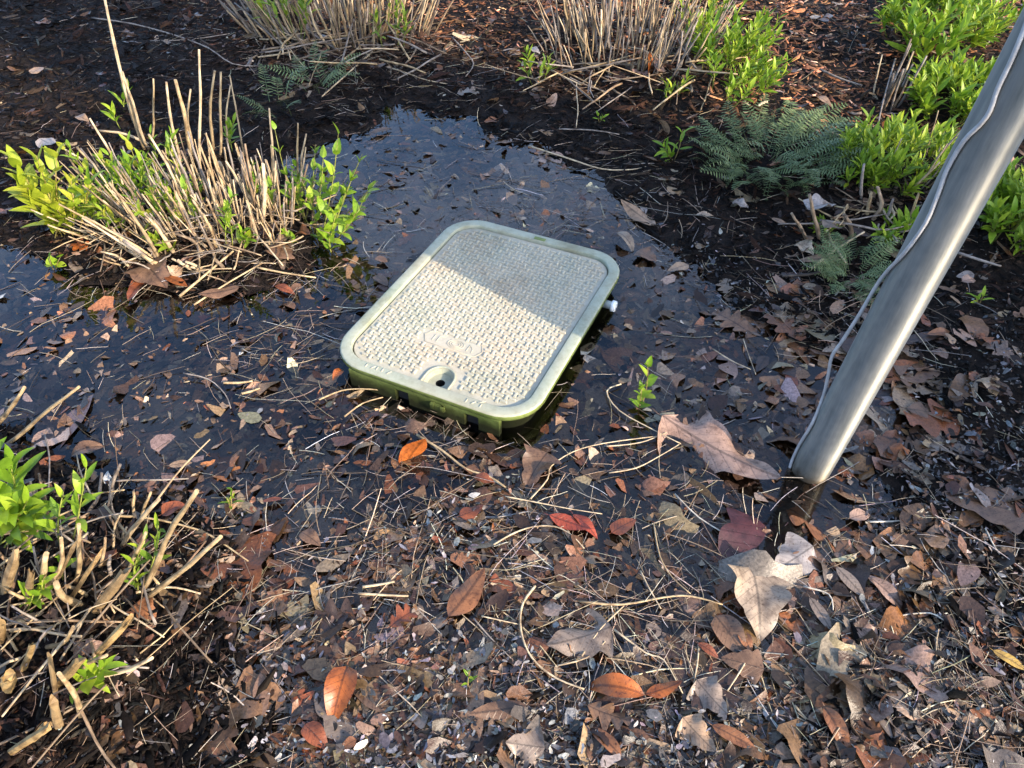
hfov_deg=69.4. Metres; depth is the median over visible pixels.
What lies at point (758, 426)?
fallen leaf
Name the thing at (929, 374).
fallen leaf
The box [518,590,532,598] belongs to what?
fallen leaf
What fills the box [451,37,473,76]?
twig
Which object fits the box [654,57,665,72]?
fallen leaf
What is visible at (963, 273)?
fallen leaf
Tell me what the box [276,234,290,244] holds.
fallen leaf
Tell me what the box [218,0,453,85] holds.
cut shrub
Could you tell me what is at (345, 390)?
twig
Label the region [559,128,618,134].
twig
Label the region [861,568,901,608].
fallen leaf
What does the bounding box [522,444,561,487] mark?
fallen leaf
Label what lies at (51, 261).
seedling
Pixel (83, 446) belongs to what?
fallen leaf
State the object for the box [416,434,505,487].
twig
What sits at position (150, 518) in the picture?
twig
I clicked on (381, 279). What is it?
fallen leaf
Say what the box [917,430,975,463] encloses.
fallen leaf
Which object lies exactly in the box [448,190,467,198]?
fallen leaf
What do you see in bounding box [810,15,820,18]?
fallen leaf
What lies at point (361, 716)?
fallen leaf
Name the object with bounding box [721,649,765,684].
fallen leaf
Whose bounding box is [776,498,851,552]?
fallen leaf
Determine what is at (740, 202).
fallen leaf
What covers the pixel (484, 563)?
fallen leaf
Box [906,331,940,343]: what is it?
fallen leaf
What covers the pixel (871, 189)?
fallen leaf
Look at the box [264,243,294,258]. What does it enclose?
fallen leaf
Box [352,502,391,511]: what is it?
fallen leaf
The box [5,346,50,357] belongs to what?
fallen leaf
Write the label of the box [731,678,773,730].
fallen leaf
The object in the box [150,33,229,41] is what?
twig
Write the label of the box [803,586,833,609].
twig
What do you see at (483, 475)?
fallen leaf
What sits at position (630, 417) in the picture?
twig
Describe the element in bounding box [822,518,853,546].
fallen leaf
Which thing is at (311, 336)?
fallen leaf
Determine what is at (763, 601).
fallen leaf
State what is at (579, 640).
fallen leaf
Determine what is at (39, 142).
fallen leaf
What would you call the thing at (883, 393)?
fallen leaf
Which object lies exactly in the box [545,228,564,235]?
fallen leaf
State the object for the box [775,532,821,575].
fallen leaf
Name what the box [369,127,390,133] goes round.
fallen leaf
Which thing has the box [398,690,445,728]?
fallen leaf
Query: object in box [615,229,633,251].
fallen leaf
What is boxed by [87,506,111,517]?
fallen leaf
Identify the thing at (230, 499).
seedling
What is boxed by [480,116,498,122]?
fallen leaf
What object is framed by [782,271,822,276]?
twig
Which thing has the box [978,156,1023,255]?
green shrub
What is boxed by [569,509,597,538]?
fallen leaf
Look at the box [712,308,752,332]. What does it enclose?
fallen leaf
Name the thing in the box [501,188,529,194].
fallen leaf
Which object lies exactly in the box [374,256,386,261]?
fallen leaf
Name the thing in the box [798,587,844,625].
fallen leaf
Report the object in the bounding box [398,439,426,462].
fallen leaf
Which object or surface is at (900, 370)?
fallen leaf
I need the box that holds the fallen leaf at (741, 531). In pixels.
[710,507,787,574]
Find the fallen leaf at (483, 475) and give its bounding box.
[471,472,494,483]
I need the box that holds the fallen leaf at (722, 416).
[717,400,757,420]
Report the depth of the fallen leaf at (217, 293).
1.67 m
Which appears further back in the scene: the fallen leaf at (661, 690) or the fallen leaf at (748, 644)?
the fallen leaf at (748, 644)
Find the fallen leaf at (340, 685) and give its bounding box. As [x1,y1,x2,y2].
[324,655,356,718]
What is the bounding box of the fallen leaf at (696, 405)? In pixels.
[688,398,710,412]
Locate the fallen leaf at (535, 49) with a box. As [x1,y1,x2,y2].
[529,46,539,53]
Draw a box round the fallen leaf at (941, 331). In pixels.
[923,327,953,335]
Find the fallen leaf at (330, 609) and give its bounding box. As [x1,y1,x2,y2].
[313,598,367,643]
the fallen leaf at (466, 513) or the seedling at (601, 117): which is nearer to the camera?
the fallen leaf at (466, 513)
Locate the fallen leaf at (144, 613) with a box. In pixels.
[126,597,156,619]
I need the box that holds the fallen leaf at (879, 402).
[874,385,914,405]
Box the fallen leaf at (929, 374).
[894,366,939,386]
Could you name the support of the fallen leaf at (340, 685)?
on the fallen leaf at (330, 720)
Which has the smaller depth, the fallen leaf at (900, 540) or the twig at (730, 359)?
the fallen leaf at (900, 540)
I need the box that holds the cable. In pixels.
[787,23,1023,481]
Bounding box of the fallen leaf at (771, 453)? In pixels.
[731,426,789,471]
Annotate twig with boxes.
[44,434,49,487]
[91,17,254,66]
[111,515,248,560]
[136,586,200,593]
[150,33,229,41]
[178,250,233,296]
[183,372,230,408]
[193,263,261,305]
[223,380,252,383]
[241,387,259,394]
[256,266,315,277]
[319,388,376,399]
[321,46,378,96]
[344,397,382,416]
[358,592,408,596]
[362,581,394,587]
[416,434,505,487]
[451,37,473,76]
[473,618,510,658]
[481,615,518,624]
[493,525,583,547]
[505,496,601,513]
[519,585,583,689]
[529,145,645,170]
[530,436,655,498]
[558,641,605,665]
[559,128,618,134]
[579,595,722,605]
[581,605,623,656]
[606,383,680,443]
[606,432,666,446]
[609,444,678,472]
[614,628,682,692]
[640,570,660,608]
[653,523,690,593]
[674,493,719,530]
[693,645,699,687]
[712,348,750,369]
[727,663,744,690]
[743,338,755,374]
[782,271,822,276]
[794,705,825,733]
[795,656,816,677]
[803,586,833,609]
[812,231,864,268]
[819,68,861,85]
[820,219,910,230]
[862,601,885,642]
[870,512,927,522]
[878,58,895,121]
[878,612,943,622]
[958,252,1001,266]
[985,528,1012,568]
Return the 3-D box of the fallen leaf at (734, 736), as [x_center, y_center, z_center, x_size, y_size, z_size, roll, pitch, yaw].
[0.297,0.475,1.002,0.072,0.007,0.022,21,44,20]
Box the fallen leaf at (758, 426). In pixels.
[753,417,767,433]
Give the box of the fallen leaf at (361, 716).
[353,703,400,753]
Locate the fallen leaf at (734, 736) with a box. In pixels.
[706,721,754,747]
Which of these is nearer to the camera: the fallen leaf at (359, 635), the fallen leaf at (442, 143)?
the fallen leaf at (359, 635)
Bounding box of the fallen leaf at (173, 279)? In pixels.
[164,275,187,286]
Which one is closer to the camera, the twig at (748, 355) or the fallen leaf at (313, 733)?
the fallen leaf at (313, 733)
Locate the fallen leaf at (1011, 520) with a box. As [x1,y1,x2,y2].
[941,486,1023,534]
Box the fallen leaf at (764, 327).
[740,316,770,337]
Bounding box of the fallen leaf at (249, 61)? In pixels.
[245,56,251,66]
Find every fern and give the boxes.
[237,64,313,117]
[265,41,360,93]
[686,93,879,199]
[800,225,902,304]
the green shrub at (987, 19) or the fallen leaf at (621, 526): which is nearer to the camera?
the fallen leaf at (621, 526)
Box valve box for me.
[340,220,619,440]
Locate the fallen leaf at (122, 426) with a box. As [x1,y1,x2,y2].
[107,422,136,430]
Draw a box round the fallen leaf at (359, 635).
[346,634,368,655]
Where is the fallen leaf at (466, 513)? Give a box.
[458,505,482,520]
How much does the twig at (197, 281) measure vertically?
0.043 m
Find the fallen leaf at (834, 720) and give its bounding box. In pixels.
[820,698,848,740]
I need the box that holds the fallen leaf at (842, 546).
[822,536,912,609]
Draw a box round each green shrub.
[826,106,960,198]
[870,0,1023,49]
[872,5,996,126]
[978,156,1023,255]
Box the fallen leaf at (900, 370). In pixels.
[893,352,926,375]
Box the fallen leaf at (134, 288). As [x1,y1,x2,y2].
[127,279,146,300]
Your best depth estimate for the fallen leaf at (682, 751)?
0.99 m
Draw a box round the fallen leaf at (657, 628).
[646,617,683,648]
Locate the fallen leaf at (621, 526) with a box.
[609,518,635,534]
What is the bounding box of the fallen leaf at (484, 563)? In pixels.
[464,548,494,568]
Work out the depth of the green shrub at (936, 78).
2.17 m
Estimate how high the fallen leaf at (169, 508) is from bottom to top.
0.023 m
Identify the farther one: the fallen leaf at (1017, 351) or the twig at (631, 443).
the fallen leaf at (1017, 351)
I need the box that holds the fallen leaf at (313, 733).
[301,720,327,748]
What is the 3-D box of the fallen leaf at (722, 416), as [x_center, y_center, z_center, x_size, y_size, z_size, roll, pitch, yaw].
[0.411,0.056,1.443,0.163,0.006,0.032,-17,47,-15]
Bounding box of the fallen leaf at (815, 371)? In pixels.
[782,361,835,379]
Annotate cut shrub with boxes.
[0,0,379,282]
[0,386,232,767]
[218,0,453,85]
[485,0,797,127]
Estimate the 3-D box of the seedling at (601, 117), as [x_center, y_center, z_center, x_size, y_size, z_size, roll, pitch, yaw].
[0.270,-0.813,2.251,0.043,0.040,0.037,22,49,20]
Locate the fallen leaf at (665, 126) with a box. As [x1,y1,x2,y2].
[657,120,669,134]
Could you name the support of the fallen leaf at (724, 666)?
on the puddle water
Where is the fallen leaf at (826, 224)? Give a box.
[820,217,841,227]
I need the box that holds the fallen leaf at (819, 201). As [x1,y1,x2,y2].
[803,193,835,209]
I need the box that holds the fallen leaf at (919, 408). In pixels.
[898,401,962,426]
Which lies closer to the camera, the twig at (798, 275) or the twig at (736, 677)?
the twig at (736, 677)
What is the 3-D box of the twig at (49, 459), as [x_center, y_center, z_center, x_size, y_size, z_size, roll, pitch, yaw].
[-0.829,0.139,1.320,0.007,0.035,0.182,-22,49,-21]
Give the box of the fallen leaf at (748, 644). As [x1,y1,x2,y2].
[738,631,752,650]
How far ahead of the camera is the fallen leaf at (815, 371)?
1.52 m
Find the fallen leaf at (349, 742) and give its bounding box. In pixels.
[342,736,357,749]
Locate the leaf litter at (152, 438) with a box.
[0,0,1023,767]
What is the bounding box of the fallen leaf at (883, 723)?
[876,691,923,739]
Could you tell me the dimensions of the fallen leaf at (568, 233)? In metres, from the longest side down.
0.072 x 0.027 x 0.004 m
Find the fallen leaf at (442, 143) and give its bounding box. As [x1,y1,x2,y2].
[417,133,456,149]
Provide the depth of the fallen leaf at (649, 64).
2.34 m
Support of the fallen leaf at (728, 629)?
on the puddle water
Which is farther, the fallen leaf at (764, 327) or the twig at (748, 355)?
the fallen leaf at (764, 327)
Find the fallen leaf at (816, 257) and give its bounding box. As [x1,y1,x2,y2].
[797,254,846,261]
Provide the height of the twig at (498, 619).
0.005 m
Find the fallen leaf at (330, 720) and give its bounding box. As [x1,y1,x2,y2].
[313,678,368,753]
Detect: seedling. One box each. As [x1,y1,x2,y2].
[45,252,66,269]
[217,487,244,509]
[461,669,478,686]
[594,110,608,122]
[628,355,657,411]
[652,126,693,161]
[967,286,993,303]
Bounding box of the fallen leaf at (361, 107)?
[358,102,364,112]
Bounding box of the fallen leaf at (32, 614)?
[10,611,47,620]
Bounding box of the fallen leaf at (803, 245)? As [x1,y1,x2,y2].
[794,239,813,254]
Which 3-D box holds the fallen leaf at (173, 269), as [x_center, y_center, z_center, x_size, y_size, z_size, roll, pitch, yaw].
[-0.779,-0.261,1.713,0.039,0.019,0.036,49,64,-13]
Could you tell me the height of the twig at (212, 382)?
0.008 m
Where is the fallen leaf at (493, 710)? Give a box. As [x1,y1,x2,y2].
[469,700,534,719]
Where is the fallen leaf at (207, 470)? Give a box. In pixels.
[198,464,216,482]
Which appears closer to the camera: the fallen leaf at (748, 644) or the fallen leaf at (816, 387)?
the fallen leaf at (748, 644)
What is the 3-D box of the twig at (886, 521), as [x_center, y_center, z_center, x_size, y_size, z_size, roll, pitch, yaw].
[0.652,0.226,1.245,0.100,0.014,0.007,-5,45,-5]
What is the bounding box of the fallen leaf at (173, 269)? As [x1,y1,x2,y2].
[167,265,182,276]
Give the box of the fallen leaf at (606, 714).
[582,701,631,730]
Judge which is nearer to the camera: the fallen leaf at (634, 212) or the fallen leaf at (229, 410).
the fallen leaf at (229, 410)
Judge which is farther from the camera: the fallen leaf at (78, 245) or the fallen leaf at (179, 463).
the fallen leaf at (78, 245)
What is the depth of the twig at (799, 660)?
1.07 m
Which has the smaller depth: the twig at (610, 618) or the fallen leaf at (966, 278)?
the twig at (610, 618)
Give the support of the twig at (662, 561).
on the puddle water
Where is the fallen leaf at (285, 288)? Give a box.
[271,283,294,294]
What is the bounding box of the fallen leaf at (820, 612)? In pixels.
[806,591,831,629]
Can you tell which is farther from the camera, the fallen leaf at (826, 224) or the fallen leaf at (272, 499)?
the fallen leaf at (826, 224)
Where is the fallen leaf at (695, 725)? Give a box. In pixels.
[675,713,715,751]
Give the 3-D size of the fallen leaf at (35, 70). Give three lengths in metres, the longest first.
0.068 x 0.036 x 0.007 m
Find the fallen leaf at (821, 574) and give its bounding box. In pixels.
[802,545,829,596]
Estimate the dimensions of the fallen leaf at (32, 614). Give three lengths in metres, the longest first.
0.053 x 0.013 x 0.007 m
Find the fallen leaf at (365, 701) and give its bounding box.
[353,687,386,712]
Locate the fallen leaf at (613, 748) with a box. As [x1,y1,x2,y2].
[592,727,626,760]
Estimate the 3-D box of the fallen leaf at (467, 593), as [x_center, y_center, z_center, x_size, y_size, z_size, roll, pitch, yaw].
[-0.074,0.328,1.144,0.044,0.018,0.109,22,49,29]
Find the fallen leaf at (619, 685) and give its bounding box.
[590,673,654,697]
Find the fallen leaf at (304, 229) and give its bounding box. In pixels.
[295,222,309,234]
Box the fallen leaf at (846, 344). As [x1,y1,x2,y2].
[835,331,855,352]
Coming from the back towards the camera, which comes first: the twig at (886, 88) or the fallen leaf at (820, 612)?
the twig at (886, 88)
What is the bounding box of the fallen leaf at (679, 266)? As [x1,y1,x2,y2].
[668,262,688,270]
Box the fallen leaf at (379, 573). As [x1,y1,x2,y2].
[373,570,401,585]
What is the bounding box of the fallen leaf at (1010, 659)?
[988,646,1023,669]
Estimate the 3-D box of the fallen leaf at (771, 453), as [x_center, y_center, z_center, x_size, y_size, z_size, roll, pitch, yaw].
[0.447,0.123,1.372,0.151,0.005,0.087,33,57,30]
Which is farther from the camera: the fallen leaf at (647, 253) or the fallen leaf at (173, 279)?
the fallen leaf at (647, 253)
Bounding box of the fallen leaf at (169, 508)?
[158,501,184,515]
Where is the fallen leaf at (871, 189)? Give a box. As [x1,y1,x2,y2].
[868,186,875,198]
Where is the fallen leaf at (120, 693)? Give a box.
[103,680,124,702]
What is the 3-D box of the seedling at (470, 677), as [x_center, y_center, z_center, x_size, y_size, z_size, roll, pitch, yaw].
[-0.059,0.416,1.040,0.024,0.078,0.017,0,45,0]
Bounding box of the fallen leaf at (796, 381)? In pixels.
[785,363,810,396]
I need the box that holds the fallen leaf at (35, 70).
[29,67,43,73]
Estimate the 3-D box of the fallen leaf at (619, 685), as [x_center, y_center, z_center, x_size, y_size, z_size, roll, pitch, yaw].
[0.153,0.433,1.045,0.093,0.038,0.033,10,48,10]
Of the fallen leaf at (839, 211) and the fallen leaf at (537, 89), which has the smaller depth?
the fallen leaf at (839, 211)
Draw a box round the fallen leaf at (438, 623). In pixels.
[406,602,447,638]
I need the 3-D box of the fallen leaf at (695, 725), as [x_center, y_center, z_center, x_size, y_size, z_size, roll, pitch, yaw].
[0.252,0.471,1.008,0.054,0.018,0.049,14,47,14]
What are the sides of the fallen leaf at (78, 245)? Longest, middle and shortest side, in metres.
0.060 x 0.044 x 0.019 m
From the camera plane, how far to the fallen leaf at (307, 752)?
0.99 m
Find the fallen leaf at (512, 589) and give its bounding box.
[488,573,525,603]
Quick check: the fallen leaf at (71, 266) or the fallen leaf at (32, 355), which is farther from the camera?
the fallen leaf at (71, 266)
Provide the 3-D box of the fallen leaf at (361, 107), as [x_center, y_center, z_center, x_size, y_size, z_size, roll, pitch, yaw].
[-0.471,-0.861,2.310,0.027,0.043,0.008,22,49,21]
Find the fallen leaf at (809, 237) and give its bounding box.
[795,229,813,239]
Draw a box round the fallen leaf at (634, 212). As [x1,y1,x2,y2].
[621,199,661,227]
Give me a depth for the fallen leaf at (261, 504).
1.28 m
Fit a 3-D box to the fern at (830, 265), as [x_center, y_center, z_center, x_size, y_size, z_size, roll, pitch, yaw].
[0.779,-0.263,1.678,0.240,0.083,0.268,13,47,13]
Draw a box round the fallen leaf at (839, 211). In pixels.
[834,203,862,215]
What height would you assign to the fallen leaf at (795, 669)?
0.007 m
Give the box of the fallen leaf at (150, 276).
[121,252,169,287]
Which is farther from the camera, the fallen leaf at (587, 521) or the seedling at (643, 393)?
the seedling at (643, 393)
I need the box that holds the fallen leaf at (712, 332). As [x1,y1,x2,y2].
[709,327,741,339]
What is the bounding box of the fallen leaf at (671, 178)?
[658,177,676,179]
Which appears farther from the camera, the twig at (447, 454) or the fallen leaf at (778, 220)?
the fallen leaf at (778, 220)
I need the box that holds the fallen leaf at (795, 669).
[790,657,815,677]
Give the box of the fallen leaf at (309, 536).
[298,529,320,545]
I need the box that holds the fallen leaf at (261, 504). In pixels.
[255,501,272,506]
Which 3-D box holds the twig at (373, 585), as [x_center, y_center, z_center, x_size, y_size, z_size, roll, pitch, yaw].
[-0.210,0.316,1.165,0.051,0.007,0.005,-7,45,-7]
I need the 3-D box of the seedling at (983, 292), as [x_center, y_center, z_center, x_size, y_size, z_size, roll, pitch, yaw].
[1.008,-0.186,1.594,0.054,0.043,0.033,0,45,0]
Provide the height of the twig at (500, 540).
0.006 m
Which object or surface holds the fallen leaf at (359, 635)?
on the leaf litter at (152, 438)
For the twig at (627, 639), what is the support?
on the leaf litter at (152, 438)
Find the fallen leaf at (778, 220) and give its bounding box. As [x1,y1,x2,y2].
[769,216,784,222]
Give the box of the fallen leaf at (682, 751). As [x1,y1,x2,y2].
[673,746,689,767]
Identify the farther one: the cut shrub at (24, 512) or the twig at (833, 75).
the twig at (833, 75)
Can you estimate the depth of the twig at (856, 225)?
1.75 m
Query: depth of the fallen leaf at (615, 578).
1.18 m
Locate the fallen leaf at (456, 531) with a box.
[450,522,471,537]
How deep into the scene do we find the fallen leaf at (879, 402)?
1.46 m
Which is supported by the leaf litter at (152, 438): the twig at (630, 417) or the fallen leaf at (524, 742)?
the fallen leaf at (524, 742)
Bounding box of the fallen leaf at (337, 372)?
[332,368,343,379]
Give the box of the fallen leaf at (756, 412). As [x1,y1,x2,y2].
[736,403,769,418]
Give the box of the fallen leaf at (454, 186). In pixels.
[450,180,464,189]
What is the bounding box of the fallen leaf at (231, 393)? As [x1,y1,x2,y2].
[228,386,234,399]
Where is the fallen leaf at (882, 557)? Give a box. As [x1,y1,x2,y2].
[878,553,886,562]
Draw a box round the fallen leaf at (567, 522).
[543,512,589,529]
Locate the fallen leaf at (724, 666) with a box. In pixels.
[688,663,730,688]
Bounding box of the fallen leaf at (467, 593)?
[442,568,484,622]
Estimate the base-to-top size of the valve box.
0.146 m
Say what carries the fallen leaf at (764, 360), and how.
on the puddle water
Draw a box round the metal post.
[790,7,1023,484]
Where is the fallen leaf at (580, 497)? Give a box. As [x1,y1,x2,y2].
[546,469,600,509]
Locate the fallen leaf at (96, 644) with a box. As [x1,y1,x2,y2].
[84,638,102,655]
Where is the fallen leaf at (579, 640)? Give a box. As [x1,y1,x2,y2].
[546,608,617,658]
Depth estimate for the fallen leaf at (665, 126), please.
2.17 m
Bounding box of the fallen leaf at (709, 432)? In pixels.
[651,408,779,479]
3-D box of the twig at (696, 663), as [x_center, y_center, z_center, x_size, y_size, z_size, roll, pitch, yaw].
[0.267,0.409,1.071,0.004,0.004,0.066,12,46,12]
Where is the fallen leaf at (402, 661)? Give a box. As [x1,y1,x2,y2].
[387,652,438,676]
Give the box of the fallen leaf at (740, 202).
[732,198,747,207]
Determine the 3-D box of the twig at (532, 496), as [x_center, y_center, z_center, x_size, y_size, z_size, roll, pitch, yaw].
[0.141,0.133,1.347,0.281,0.008,0.050,-23,49,-21]
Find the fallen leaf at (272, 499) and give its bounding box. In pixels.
[260,497,282,501]
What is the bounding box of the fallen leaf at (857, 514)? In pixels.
[847,508,869,520]
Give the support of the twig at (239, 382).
on the leaf litter at (152, 438)
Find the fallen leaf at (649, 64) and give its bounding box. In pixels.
[645,50,652,79]
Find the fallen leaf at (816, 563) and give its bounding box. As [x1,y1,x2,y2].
[792,549,851,600]
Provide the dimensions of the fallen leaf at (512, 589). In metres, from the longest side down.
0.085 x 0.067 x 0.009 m
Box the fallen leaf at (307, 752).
[299,739,333,756]
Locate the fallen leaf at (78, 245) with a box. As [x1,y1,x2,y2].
[68,238,90,250]
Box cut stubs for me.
[778,163,918,262]
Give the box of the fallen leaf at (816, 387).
[803,380,828,403]
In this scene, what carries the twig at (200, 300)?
on the leaf litter at (152, 438)
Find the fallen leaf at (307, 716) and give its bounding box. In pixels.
[301,671,349,721]
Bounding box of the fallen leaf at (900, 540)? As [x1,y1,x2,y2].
[890,530,910,551]
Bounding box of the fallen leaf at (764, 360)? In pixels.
[755,344,775,371]
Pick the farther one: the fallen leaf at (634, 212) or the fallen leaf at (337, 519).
the fallen leaf at (634, 212)
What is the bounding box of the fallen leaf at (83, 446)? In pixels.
[71,440,108,456]
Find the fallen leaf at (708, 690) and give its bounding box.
[687,675,727,713]
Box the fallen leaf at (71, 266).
[68,260,82,276]
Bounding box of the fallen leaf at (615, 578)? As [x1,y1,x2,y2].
[603,573,622,598]
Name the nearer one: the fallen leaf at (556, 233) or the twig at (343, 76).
the fallen leaf at (556, 233)
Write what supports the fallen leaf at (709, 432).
on the puddle water
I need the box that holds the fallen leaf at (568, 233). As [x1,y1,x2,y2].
[558,231,579,235]
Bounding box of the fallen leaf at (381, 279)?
[373,274,387,285]
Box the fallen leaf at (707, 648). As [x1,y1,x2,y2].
[694,640,718,657]
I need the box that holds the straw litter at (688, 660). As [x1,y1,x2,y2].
[0,0,1023,767]
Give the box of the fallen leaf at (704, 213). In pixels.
[696,211,712,215]
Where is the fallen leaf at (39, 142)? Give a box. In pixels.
[35,138,55,147]
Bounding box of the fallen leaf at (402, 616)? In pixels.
[386,603,417,628]
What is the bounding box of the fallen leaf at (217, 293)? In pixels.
[198,285,244,298]
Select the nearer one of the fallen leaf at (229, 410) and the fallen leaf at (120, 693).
the fallen leaf at (120, 693)
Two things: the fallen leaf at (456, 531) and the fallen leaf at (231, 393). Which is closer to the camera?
the fallen leaf at (456, 531)
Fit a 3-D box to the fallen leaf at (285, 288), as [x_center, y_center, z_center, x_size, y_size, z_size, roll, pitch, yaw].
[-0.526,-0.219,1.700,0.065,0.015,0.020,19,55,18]
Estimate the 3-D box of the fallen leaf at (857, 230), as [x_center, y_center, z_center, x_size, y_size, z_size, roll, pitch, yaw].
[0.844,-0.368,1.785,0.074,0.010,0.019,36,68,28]
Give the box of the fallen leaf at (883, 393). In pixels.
[875,389,916,397]
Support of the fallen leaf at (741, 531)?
on the puddle water
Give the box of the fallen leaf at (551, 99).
[546,93,556,106]
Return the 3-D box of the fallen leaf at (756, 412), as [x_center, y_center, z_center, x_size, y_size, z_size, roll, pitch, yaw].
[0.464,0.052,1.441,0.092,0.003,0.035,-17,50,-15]
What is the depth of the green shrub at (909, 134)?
1.86 m
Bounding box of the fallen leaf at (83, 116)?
[75,113,88,121]
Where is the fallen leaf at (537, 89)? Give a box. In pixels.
[532,86,544,91]
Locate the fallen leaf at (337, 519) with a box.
[324,510,344,523]
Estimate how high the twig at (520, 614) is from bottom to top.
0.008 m
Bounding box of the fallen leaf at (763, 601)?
[727,564,791,640]
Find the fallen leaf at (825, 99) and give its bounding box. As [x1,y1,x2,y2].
[811,93,831,106]
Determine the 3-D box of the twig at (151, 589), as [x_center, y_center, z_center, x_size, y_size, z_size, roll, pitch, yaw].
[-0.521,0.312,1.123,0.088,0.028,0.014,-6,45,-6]
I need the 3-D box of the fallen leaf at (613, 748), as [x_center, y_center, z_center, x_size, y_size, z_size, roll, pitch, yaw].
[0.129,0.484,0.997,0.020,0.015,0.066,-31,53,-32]
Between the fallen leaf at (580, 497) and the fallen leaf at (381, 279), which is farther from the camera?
the fallen leaf at (381, 279)
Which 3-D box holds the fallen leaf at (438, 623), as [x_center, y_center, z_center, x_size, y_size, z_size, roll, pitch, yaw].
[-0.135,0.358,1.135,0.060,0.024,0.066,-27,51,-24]
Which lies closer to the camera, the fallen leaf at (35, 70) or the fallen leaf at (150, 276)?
the fallen leaf at (150, 276)
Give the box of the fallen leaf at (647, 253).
[633,246,655,261]
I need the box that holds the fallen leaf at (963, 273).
[956,270,974,277]
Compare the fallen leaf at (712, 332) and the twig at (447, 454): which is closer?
the twig at (447, 454)
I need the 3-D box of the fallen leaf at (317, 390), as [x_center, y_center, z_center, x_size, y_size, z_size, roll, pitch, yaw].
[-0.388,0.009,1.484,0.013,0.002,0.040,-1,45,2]
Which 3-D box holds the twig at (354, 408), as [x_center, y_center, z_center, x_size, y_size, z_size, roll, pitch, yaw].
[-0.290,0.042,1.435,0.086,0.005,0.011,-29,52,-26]
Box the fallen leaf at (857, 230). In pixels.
[853,227,874,236]
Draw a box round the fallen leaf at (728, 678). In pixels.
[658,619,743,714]
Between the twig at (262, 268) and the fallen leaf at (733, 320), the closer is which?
the fallen leaf at (733, 320)
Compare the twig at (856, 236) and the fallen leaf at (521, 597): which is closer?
the fallen leaf at (521, 597)
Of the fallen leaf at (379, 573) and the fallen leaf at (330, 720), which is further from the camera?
the fallen leaf at (379, 573)
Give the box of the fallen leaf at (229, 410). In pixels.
[218,399,239,422]
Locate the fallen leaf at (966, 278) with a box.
[961,274,975,282]
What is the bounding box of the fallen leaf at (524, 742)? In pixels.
[506,725,544,767]
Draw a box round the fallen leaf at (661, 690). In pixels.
[644,680,681,697]
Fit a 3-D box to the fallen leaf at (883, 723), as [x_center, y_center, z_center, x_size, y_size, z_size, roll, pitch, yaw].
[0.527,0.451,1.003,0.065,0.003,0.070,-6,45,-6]
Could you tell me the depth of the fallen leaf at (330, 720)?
1.02 m
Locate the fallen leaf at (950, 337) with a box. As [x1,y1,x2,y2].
[945,333,955,345]
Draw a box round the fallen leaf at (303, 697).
[291,689,314,705]
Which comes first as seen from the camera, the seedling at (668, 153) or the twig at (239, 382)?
the twig at (239, 382)
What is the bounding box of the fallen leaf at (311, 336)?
[299,335,320,338]
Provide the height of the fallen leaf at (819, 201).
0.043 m
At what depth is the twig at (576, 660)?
1.07 m
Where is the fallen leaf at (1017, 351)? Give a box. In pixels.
[1008,341,1022,357]
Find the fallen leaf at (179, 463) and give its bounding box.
[168,460,191,467]
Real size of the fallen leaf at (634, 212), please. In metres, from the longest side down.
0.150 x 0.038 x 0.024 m
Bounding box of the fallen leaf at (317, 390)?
[315,382,321,395]
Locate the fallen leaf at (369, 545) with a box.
[354,503,398,552]
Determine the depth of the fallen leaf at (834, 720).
1.00 m
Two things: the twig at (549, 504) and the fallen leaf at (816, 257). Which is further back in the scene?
the fallen leaf at (816, 257)
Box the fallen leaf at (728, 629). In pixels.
[711,609,746,652]
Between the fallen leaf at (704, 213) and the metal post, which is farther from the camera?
the fallen leaf at (704, 213)
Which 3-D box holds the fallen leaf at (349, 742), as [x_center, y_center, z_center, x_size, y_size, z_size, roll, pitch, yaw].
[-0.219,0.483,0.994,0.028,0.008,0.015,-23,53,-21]
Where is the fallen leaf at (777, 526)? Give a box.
[774,518,789,535]
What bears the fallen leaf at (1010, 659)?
on the leaf litter at (152, 438)
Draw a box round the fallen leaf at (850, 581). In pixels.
[833,563,864,595]

